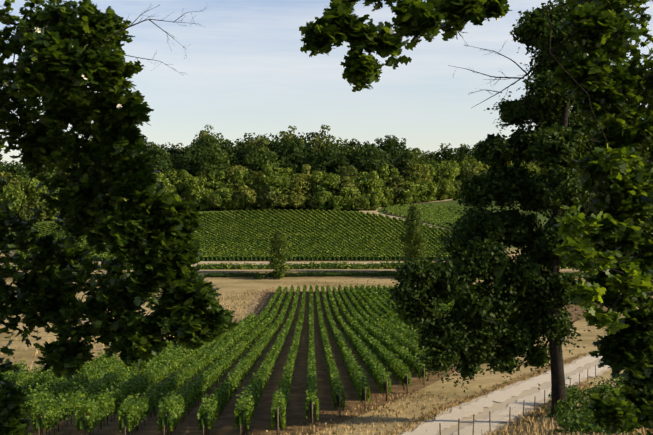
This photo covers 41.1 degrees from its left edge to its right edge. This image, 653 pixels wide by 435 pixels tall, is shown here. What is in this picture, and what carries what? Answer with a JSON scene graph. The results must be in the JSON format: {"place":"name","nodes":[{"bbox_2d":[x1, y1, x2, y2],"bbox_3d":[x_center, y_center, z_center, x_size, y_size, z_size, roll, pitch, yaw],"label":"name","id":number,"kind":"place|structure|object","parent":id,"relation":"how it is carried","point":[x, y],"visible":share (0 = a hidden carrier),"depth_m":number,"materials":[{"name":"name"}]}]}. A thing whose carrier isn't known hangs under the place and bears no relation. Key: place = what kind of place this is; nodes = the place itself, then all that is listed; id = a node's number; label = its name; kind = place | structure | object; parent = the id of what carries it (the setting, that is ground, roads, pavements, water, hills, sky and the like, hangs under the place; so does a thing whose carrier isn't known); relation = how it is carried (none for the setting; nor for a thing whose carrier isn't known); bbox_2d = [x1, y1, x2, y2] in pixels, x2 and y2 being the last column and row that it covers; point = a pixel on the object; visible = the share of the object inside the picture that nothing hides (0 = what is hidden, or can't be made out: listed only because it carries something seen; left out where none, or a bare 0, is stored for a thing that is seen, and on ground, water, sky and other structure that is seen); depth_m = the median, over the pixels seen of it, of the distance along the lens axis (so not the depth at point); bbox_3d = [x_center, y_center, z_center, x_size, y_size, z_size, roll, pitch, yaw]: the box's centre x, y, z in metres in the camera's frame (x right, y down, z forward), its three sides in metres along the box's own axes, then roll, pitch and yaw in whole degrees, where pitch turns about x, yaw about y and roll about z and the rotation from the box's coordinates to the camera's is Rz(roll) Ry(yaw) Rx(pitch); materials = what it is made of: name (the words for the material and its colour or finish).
{"place":"outdoors","nodes":[
{"label":"outdoors","id":0,"kind":"place"},
{"bbox_2d":[29,214,450,261],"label":"vineyard soil","id":1,"kind":"structure","parent":0,"point":[306,259],"depth_m":319.15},
{"bbox_2d":[16,209,451,260],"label":"vineyard","id":2,"kind":"object","parent":1,"relation":"on","point":[387,220],"visible":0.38,"depth_m":371.95,"materials":[{"name":"plant"}]},
{"bbox_2d":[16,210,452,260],"bbox_3d":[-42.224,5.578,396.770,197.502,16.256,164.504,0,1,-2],"label":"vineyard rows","id":3,"kind":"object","parent":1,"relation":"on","point":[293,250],"visible":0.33,"depth_m":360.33,"materials":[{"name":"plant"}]},
{"bbox_2d":[19,270,578,271],"bbox_3d":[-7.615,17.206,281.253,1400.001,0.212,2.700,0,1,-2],"label":"bank track","id":4,"kind":"structure","parent":0,"point":[342,270],"depth_m":281.19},
{"bbox_2d":[12,291,607,434],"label":"vineyard soil","id":5,"kind":"structure","parent":0,"point":[260,423],"depth_m":62.19,"materials":[{"name":"soil"}]},
{"bbox_2d":[5,292,423,429],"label":"posts","id":6,"kind":"object","parent":5,"relation":"on","point":[125,422],"visible":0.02,"depth_m":41.62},
{"bbox_2d":[0,284,537,432],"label":"grapevines","id":7,"kind":"object","parent":5,"relation":"on","point":[370,333],"visible":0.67,"depth_m":66.02,"materials":[{"name":"plant"}]},
{"bbox_2d":[238,389,462,434],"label":"dry grass","id":8,"kind":"structure","parent":5,"relation":"on","point":[361,413],"depth_m":49.45,"materials":[{"name":"plant"}]},
{"bbox_2d":[0,197,652,434],"bbox_3d":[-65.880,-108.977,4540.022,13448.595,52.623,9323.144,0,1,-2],"label":"terrain","id":9,"kind":"structure","parent":0,"point":[229,285],"depth_m":122.36,"materials":[{"name":"brown soil"}]},
{"bbox_2d":[0,171,26,198],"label":"forest tree","id":10,"kind":"object","parent":9,"relation":"on","point":[12,182],"visible":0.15,"depth_m":424.08,"materials":[{"name":"green plant"}]},
{"bbox_2d":[2,185,27,210],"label":"forest tree","id":11,"kind":"object","parent":9,"relation":"on","point":[12,192],"visible":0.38,"depth_m":414.61,"materials":[{"name":"green plant"}]},
{"bbox_2d":[1,160,29,181],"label":"forest tree","id":12,"kind":"object","parent":9,"relation":"on","point":[7,168],"visible":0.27,"depth_m":431.88,"materials":[{"name":"green plant"}]},
{"bbox_2d":[15,202,34,219],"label":"forest tree","id":13,"kind":"object","parent":9,"relation":"on","point":[25,213],"visible":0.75,"depth_m":415.33,"materials":[{"name":"green plant"}]},
{"bbox_2d":[15,176,47,219],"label":"forest tree","id":14,"kind":"object","parent":9,"relation":"on","point":[23,185],"visible":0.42,"depth_m":420.67,"materials":[{"name":"green plant"}]},
{"bbox_2d":[27,200,47,221],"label":"forest tree","id":15,"kind":"object","parent":9,"relation":"on","point":[35,204],"visible":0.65,"depth_m":419.39,"materials":[{"name":"green plant"}]},
{"bbox_2d":[0,0,237,434],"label":"oak","id":16,"kind":"object","parent":9,"relation":"on","point":[165,244],"depth_m":9.44,"materials":[{"name":"plant"}]},
{"bbox_2d":[106,4,207,74],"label":"dead twigs","id":17,"kind":"object","parent":16,"relation":"attached to","point":[131,25],"visible":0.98,"depth_m":9.54,"materials":[{"name":"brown wood"}]},
{"bbox_2d":[1,284,299,355],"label":"dry grass tufts","id":18,"kind":"object","parent":9,"relation":"on","point":[170,335],"visible":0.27,"depth_m":195.20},
{"bbox_2d":[141,143,175,180],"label":"forest tree","id":19,"kind":"object","parent":9,"relation":"on","point":[161,164],"visible":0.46,"depth_m":492.59,"materials":[{"name":"green plant"}]},
{"bbox_2d":[162,142,182,159],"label":"forest tree","id":20,"kind":"object","parent":9,"relation":"on","point":[170,150],"visible":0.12,"depth_m":593.57,"materials":[{"name":"green plant"}]},
{"bbox_2d":[172,169,197,194],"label":"forest tree","id":21,"kind":"object","parent":9,"relation":"on","point":[180,187],"visible":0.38,"depth_m":491.96,"materials":[{"name":"green plant"}]},
{"bbox_2d":[175,151,199,173],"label":"forest tree","id":22,"kind":"object","parent":9,"relation":"on","point":[179,157],"visible":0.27,"depth_m":518.99,"materials":[{"name":"green plant"}]},
{"bbox_2d":[177,155,206,176],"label":"forest tree","id":23,"kind":"object","parent":9,"relation":"on","point":[195,161],"visible":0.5,"depth_m":512.04,"materials":[{"name":"green plant"}]},
{"bbox_2d":[177,144,208,175],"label":"forest tree","id":24,"kind":"object","parent":9,"relation":"on","point":[192,150],"visible":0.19,"depth_m":527.49,"materials":[{"name":"green plant"}]},
{"bbox_2d":[185,175,208,197],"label":"forest tree","id":25,"kind":"object","parent":9,"relation":"on","point":[193,182],"visible":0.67,"depth_m":486.70,"materials":[{"name":"green plant"}]},
{"bbox_2d":[194,189,213,209],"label":"forest tree","id":26,"kind":"object","parent":9,"relation":"on","point":[204,200],"visible":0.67,"depth_m":484.13,"materials":[{"name":"green plant"}]},
{"bbox_2d":[191,135,219,151],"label":"forest tree","id":27,"kind":"object","parent":9,"relation":"on","point":[207,141],"visible":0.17,"depth_m":563.55,"materials":[{"name":"green plant"}]},
{"bbox_2d":[192,124,222,148],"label":"forest tree","id":28,"kind":"object","parent":9,"relation":"on","point":[203,133],"visible":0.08,"depth_m":586.58,"materials":[{"name":"green plant"}]},
{"bbox_2d":[207,171,218,209],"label":"forest tree","id":29,"kind":"object","parent":9,"relation":"on","point":[212,178],"visible":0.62,"depth_m":490.86,"materials":[{"name":"green plant"}]},
{"bbox_2d":[201,145,230,190],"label":"forest tree","id":30,"kind":"object","parent":9,"relation":"on","point":[216,158],"visible":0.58,"depth_m":501.45,"materials":[{"name":"green plant"}]},
{"bbox_2d":[211,188,233,210],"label":"forest tree","id":31,"kind":"object","parent":9,"relation":"on","point":[222,193],"visible":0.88,"depth_m":482.46,"materials":[{"name":"green plant"}]},
{"bbox_2d":[50,279,394,335],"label":"dry grass tufts","id":32,"kind":"object","parent":9,"relation":"on","point":[274,292],"visible":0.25,"depth_m":230.47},
{"bbox_2d":[0,261,445,265],"bbox_3d":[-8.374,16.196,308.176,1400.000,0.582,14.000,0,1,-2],"label":"dirt track","id":33,"kind":"structure","parent":9,"relation":"on","point":[233,262],"depth_m":311.46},
{"bbox_2d":[211,138,245,166],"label":"forest tree","id":34,"kind":"object","parent":9,"relation":"on","point":[232,156],"visible":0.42,"depth_m":528.41,"materials":[{"name":"green plant"}]},
{"bbox_2d":[223,191,239,209],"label":"forest tree","id":35,"kind":"object","parent":9,"relation":"on","point":[234,194],"visible":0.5,"depth_m":484.76,"materials":[{"name":"green plant"}]},
{"bbox_2d":[225,165,247,190],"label":"forest tree","id":36,"kind":"object","parent":9,"relation":"on","point":[232,170],"visible":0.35,"depth_m":493.12,"materials":[{"name":"green plant"}]},
{"bbox_2d":[8,282,474,368],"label":"dry grass tufts","id":37,"kind":"object","parent":9,"relation":"on","point":[237,313],"visible":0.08,"depth_m":183.58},
{"bbox_2d":[233,185,258,210],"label":"forest tree","id":38,"kind":"object","parent":9,"relation":"on","point":[244,192],"visible":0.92,"depth_m":483.11,"materials":[{"name":"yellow plant"}]},
{"bbox_2d":[241,136,273,172],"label":"forest tree","id":39,"kind":"object","parent":9,"relation":"on","point":[261,140],"visible":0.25,"depth_m":529.41,"materials":[{"name":"green plant"}]},
{"bbox_2d":[23,337,494,434],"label":"trunks","id":40,"kind":"object","parent":9,"relation":"on","point":[242,431],"visible":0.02,"depth_m":48.22,"materials":[{"name":"brown wood"}]},
{"bbox_2d":[242,145,282,175],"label":"forest tree","id":41,"kind":"object","parent":9,"relation":"on","point":[254,160],"visible":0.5,"depth_m":510.62,"materials":[{"name":"green plant"}]},
{"bbox_2d":[255,163,275,206],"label":"forest tree","id":42,"kind":"object","parent":9,"relation":"on","point":[266,168],"visible":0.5,"depth_m":490.68,"materials":[{"name":"green plant"}]},
{"bbox_2d":[256,187,278,209],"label":"forest tree","id":43,"kind":"object","parent":9,"relation":"on","point":[267,194],"visible":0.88,"depth_m":483.77,"materials":[{"name":"green plant"}]},
{"bbox_2d":[257,133,280,173],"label":"forest tree","id":44,"kind":"object","parent":9,"relation":"on","point":[272,145],"visible":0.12,"depth_m":535.99,"materials":[{"name":"green plant"}]},
{"bbox_2d":[263,171,291,194],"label":"forest tree","id":45,"kind":"object","parent":9,"relation":"on","point":[278,178],"visible":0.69,"depth_m":487.46,"materials":[{"name":"green plant"}]},
{"bbox_2d":[268,231,289,278],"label":"poplar tree","id":46,"kind":"object","parent":9,"relation":"on","point":[279,244],"depth_m":272.75,"materials":[{"name":"green plant"}]},
{"bbox_2d":[270,165,297,207],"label":"forest tree","id":47,"kind":"object","parent":9,"relation":"on","point":[281,170],"visible":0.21,"depth_m":497.76,"materials":[{"name":"green plant"}]},
{"bbox_2d":[278,191,290,208],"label":"forest tree","id":48,"kind":"object","parent":9,"relation":"on","point":[287,200],"visible":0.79,"depth_m":485.10,"materials":[{"name":"green plant"}]},
{"bbox_2d":[1,260,574,269],"bbox_3d":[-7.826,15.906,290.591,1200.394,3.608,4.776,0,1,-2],"label":"grass strip","id":49,"kind":"object","parent":9,"relation":"on","point":[327,266],"depth_m":289.75,"materials":[{"name":"plant"}]},
{"bbox_2d":[275,125,304,145],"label":"forest tree","id":50,"kind":"object","parent":9,"relation":"on","point":[288,135],"visible":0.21,"depth_m":587.74,"materials":[{"name":"green plant"}]},
{"bbox_2d":[270,136,310,168],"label":"forest tree","id":51,"kind":"object","parent":9,"relation":"on","point":[291,152],"visible":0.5,"depth_m":524.74,"materials":[{"name":"green plant"}]},
{"bbox_2d":[290,192,306,207],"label":"forest tree","id":52,"kind":"object","parent":9,"relation":"on","point":[302,200],"visible":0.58,"depth_m":484.90,"materials":[{"name":"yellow plant"}]},
{"bbox_2d":[288,173,312,208],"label":"forest tree","id":53,"kind":"object","parent":9,"relation":"on","point":[305,187],"visible":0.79,"depth_m":490.28,"materials":[{"name":"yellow plant"}]},
{"bbox_2d":[304,194,317,209],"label":"forest tree","id":54,"kind":"object","parent":9,"relation":"on","point":[308,200],"visible":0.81,"depth_m":486.50,"materials":[{"name":"green plant"}]},
{"bbox_2d":[310,170,324,208],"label":"forest tree","id":55,"kind":"object","parent":9,"relation":"on","point":[317,177],"visible":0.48,"depth_m":490.90,"materials":[{"name":"green plant"}]},
{"bbox_2d":[311,192,330,210],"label":"forest tree","id":56,"kind":"object","parent":9,"relation":"on","point":[320,201],"visible":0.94,"depth_m":484.24,"materials":[{"name":"green plant"}]},
{"bbox_2d":[306,124,339,166],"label":"forest tree","id":57,"kind":"object","parent":9,"relation":"on","point":[317,142],"visible":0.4,"depth_m":543.75,"materials":[{"name":"green plant"}]},
{"bbox_2d":[313,171,340,199],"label":"forest tree","id":58,"kind":"object","parent":9,"relation":"on","point":[331,179],"visible":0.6,"depth_m":489.30,"materials":[{"name":"green plant"}]},
{"bbox_2d":[308,141,351,175],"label":"forest tree","id":59,"kind":"object","parent":9,"relation":"on","point":[324,160],"visible":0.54,"depth_m":512.09,"materials":[{"name":"green plant"}]},
{"bbox_2d":[11,271,649,276],"bbox_3d":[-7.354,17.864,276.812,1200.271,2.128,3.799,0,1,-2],"label":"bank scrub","id":60,"kind":"object","parent":9,"relation":"on","point":[329,273],"depth_m":276.04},
{"bbox_2d":[328,196,345,210],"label":"forest tree","id":61,"kind":"object","parent":9,"relation":"on","point":[336,201],"visible":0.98,"depth_m":482.74,"materials":[{"name":"green plant"}]},
{"bbox_2d":[329,156,356,174],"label":"forest tree","id":62,"kind":"object","parent":9,"relation":"on","point":[341,163],"visible":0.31,"depth_m":513.27,"materials":[{"name":"green plant"}]},
{"bbox_2d":[337,165,357,189],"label":"forest tree","id":63,"kind":"object","parent":9,"relation":"on","point":[347,172],"visible":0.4,"depth_m":499.76,"materials":[{"name":"green plant"}]},
{"bbox_2d":[336,187,360,210],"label":"forest tree","id":64,"kind":"object","parent":9,"relation":"on","point":[348,192],"visible":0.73,"depth_m":485.75,"materials":[{"name":"green plant"}]},
{"bbox_2d":[338,176,360,204],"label":"forest tree","id":65,"kind":"object","parent":9,"relation":"on","point":[346,183],"visible":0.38,"depth_m":489.90,"materials":[{"name":"green plant"}]},
{"bbox_2d":[342,146,373,174],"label":"forest tree","id":66,"kind":"object","parent":9,"relation":"on","point":[350,156],"visible":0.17,"depth_m":529.49,"materials":[{"name":"green plant"}]},
{"bbox_2d":[359,194,375,210],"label":"forest tree","id":67,"kind":"object","parent":9,"relation":"on","point":[364,200],"visible":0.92,"depth_m":486.03,"materials":[{"name":"green plant"}]},
{"bbox_2d":[352,145,387,175],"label":"forest tree","id":68,"kind":"object","parent":9,"relation":"on","point":[364,163],"visible":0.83,"depth_m":517.12,"materials":[{"name":"green plant"}]},
{"bbox_2d":[357,174,383,201],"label":"forest tree","id":69,"kind":"object","parent":9,"relation":"on","point":[375,181],"visible":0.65,"depth_m":491.38,"materials":[{"name":"green plant"}]},
{"bbox_2d":[366,190,386,209],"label":"forest tree","id":70,"kind":"object","parent":9,"relation":"on","point":[377,195],"visible":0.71,"depth_m":488.19,"materials":[{"name":"green plant"}]},
{"bbox_2d":[379,167,391,206],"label":"forest tree","id":71,"kind":"object","parent":9,"relation":"on","point":[383,173],"visible":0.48,"depth_m":512.73,"materials":[{"name":"green plant"}]},
{"bbox_2d":[379,187,394,206],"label":"forest tree","id":72,"kind":"object","parent":9,"relation":"on","point":[387,192],"visible":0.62,"depth_m":508.05,"materials":[{"name":"green plant"}]},
{"bbox_2d":[374,135,403,162],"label":"forest tree","id":73,"kind":"object","parent":9,"relation":"on","point":[387,147],"visible":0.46,"depth_m":593.76,"materials":[{"name":"green plant"}]},
{"bbox_2d":[384,175,406,204],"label":"forest tree","id":74,"kind":"object","parent":9,"relation":"on","point":[396,182],"visible":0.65,"depth_m":512.66,"materials":[{"name":"green plant"}]},
{"bbox_2d":[394,188,412,204],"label":"forest tree","id":75,"kind":"object","parent":9,"relation":"on","point":[406,196],"visible":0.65,"depth_m":513.50,"materials":[{"name":"green plant"}]},
{"bbox_2d":[299,0,511,91],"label":"tree branch","id":76,"kind":"object","parent":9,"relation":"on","point":[332,27],"depth_m":8.05,"materials":[{"name":"plant"}]},
{"bbox_2d":[401,159,413,182],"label":"forest tree","id":77,"kind":"object","parent":9,"relation":"on","point":[408,166],"visible":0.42,"depth_m":527.33,"materials":[{"name":"green plant"}]},
{"bbox_2d":[402,182,420,203],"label":"forest tree","id":78,"kind":"object","parent":9,"relation":"on","point":[412,186],"visible":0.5,"depth_m":516.16,"materials":[{"name":"green plant"}]},
{"bbox_2d":[397,147,429,174],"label":"forest tree","id":79,"kind":"object","parent":9,"relation":"on","point":[408,153],"visible":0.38,"depth_m":541.11,"materials":[{"name":"green plant"}]},
{"bbox_2d":[399,205,428,263],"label":"poplar tree","id":80,"kind":"object","parent":9,"relation":"on","point":[414,237],"visible":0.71,"depth_m":273.23,"materials":[{"name":"green plant"}]},
{"bbox_2d":[403,164,431,184],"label":"forest tree","id":81,"kind":"object","parent":9,"relation":"on","point":[420,170],"visible":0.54,"depth_m":525.52,"materials":[{"name":"green plant"}]},
{"bbox_2d":[420,181,436,201],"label":"forest tree","id":82,"kind":"object","parent":9,"relation":"on","point":[431,185],"visible":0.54,"depth_m":522.58,"materials":[{"name":"green plant"}]},
{"bbox_2d":[435,180,452,199],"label":"forest tree","id":83,"kind":"object","parent":9,"relation":"on","point":[442,188],"visible":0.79,"depth_m":527.64,"materials":[{"name":"green plant"}]},
{"bbox_2d":[430,143,458,163],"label":"forest tree","id":84,"kind":"object","parent":9,"relation":"on","point":[445,154],"visible":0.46,"depth_m":563.83,"materials":[{"name":"green plant"}]},
{"bbox_2d":[434,164,459,188],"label":"forest tree","id":85,"kind":"object","parent":9,"relation":"on","point":[451,171],"visible":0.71,"depth_m":533.03,"materials":[{"name":"green plant"}]},
{"bbox_2d":[454,144,476,159],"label":"forest tree","id":86,"kind":"object","parent":9,"relation":"on","point":[465,150],"visible":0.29,"depth_m":585.31,"materials":[{"name":"green plant"}]},
{"bbox_2d":[457,164,479,178],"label":"forest tree","id":87,"kind":"object","parent":9,"relation":"on","point":[469,172],"visible":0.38,"depth_m":543.91,"materials":[{"name":"green plant"}]},
{"bbox_2d":[373,352,587,434],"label":"dry verge grass","id":88,"kind":"structure","parent":9,"relation":"on","point":[441,408],"depth_m":56.64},
{"bbox_2d":[444,26,568,420],"bbox_3d":[11.418,-0.196,47.048,16.520,22.819,5.581,-1,2,-30],"label":"tree trunk","id":89,"kind":"object","parent":9,"relation":"on","point":[558,389],"visible":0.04,"depth_m":45.43,"materials":[{"name":"brown plant"}]},
{"bbox_2d":[378,0,652,391],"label":"oak leaf clusters","id":90,"kind":"object","parent":89,"relation":"attached to","point":[480,239],"visible":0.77,"depth_m":45.81,"materials":[{"name":"green plant"}]},
{"bbox_2d":[439,365,595,434],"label":"fence posts","id":91,"kind":"object","parent":9,"relation":"on","point":[509,410],"visible":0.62,"depth_m":42.44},
{"bbox_2d":[485,380,595,434],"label":"dry verge grass","id":92,"kind":"structure","parent":9,"relation":"on","point":[531,416],"depth_m":47.77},
{"bbox_2d":[463,402,652,434],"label":"dry grass","id":93,"kind":"structure","parent":9,"relation":"on","point":[548,424],"depth_m":35.70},
{"bbox_2d":[548,384,586,401],"bbox_3d":[14.976,11.163,54.090,2.481,1.647,2.242,0,1,1],"label":"bank shrub","id":94,"kind":"object","parent":9,"relation":"on","point":[575,391],"visible":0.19,"depth_m":53.70,"materials":[{"name":"green plant"}]},
{"bbox_2d":[545,396,592,420],"bbox_3d":[12.640,9.925,43.394,3.145,1.908,2.770,0,1,-1],"label":"bank shrub","id":95,"kind":"object","parent":9,"relation":"on","point":[563,407],"visible":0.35,"depth_m":43.68,"materials":[{"name":"green plant"}]},
{"bbox_2d":[547,408,627,434],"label":"bank shrub","id":96,"kind":"object","parent":9,"relation":"on","point":[580,422],"visible":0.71,"depth_m":31.17,"materials":[{"name":"green plant"}]},
{"bbox_2d":[566,384,614,410],"bbox_3d":[14.642,10.115,47.398,3.784,2.410,2.993,-1,2,-32],"label":"bank shrub","id":97,"kind":"object","parent":9,"relation":"on","point":[603,390],"visible":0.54,"depth_m":47.06,"materials":[{"name":"green plant"}]},
{"bbox_2d":[549,0,652,434],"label":"oak","id":98,"kind":"object","parent":9,"relation":"on","point":[591,66],"depth_m":9.70,"materials":[{"name":"plant"}]},
{"bbox_2d":[448,27,583,125],"bbox_3d":[2.067,-1.530,9.523,1.459,1.104,0.662,1,2,24],"label":"dead branch","id":99,"kind":"object","parent":98,"relation":"attached to","point":[554,50],"visible":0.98,"depth_m":9.49,"materials":[{"name":"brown wood"}]},
{"bbox_2d":[545,0,652,334],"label":"tree branch","id":100,"kind":"object","parent":98,"relation":"attached to","point":[640,285],"depth_m":8.79,"materials":[{"name":"plant"}]},
{"bbox_2d":[585,373,631,397],"bbox_3d":[17.090,10.341,50.710,3.645,2.606,3.308,1,2,44],"label":"bank shrub","id":101,"kind":"object","parent":9,"relation":"on","point":[617,381],"visible":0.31,"depth_m":51.01,"materials":[{"name":"green plant"}]},
{"bbox_2d":[0,0,652,172],"label":"sky","id":102,"kind":"structure","parent":0,"point":[245,67],"materials":[{"name":"blue"}]},
{"bbox_2d":[359,199,451,228],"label":"dirt path","id":103,"kind":"structure","parent":0,"point":[375,212],"depth_m":482.73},
{"bbox_2d":[384,206,452,229],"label":"vineyard soil","id":104,"kind":"structure","parent":0,"point":[389,213],"depth_m":454.95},
{"bbox_2d":[384,204,467,227],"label":"grapevines","id":105,"kind":"object","parent":104,"relation":"on","point":[439,216],"visible":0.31,"depth_m":451.87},
{"bbox_2d":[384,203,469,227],"bbox_3d":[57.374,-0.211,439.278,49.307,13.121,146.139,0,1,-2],"label":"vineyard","id":106,"kind":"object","parent":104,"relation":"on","point":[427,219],"visible":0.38,"depth_m":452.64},
{"bbox_2d":[400,354,610,434],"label":"gravel road","id":107,"kind":"structure","parent":0,"point":[495,406],"depth_m":55.20,"materials":[{"name":"gravel"}]},
{"bbox_2d":[402,353,602,434],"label":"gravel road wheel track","id":108,"kind":"structure","parent":107,"relation":"on","point":[455,414],"depth_m":54.97,"materials":[{"name":"gravel"}]},
{"bbox_2d":[453,365,609,434],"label":"gravel road wheel track","id":109,"kind":"structure","parent":107,"relation":"on","point":[500,417],"depth_m":51.66,"materials":[{"name":"gravel"}]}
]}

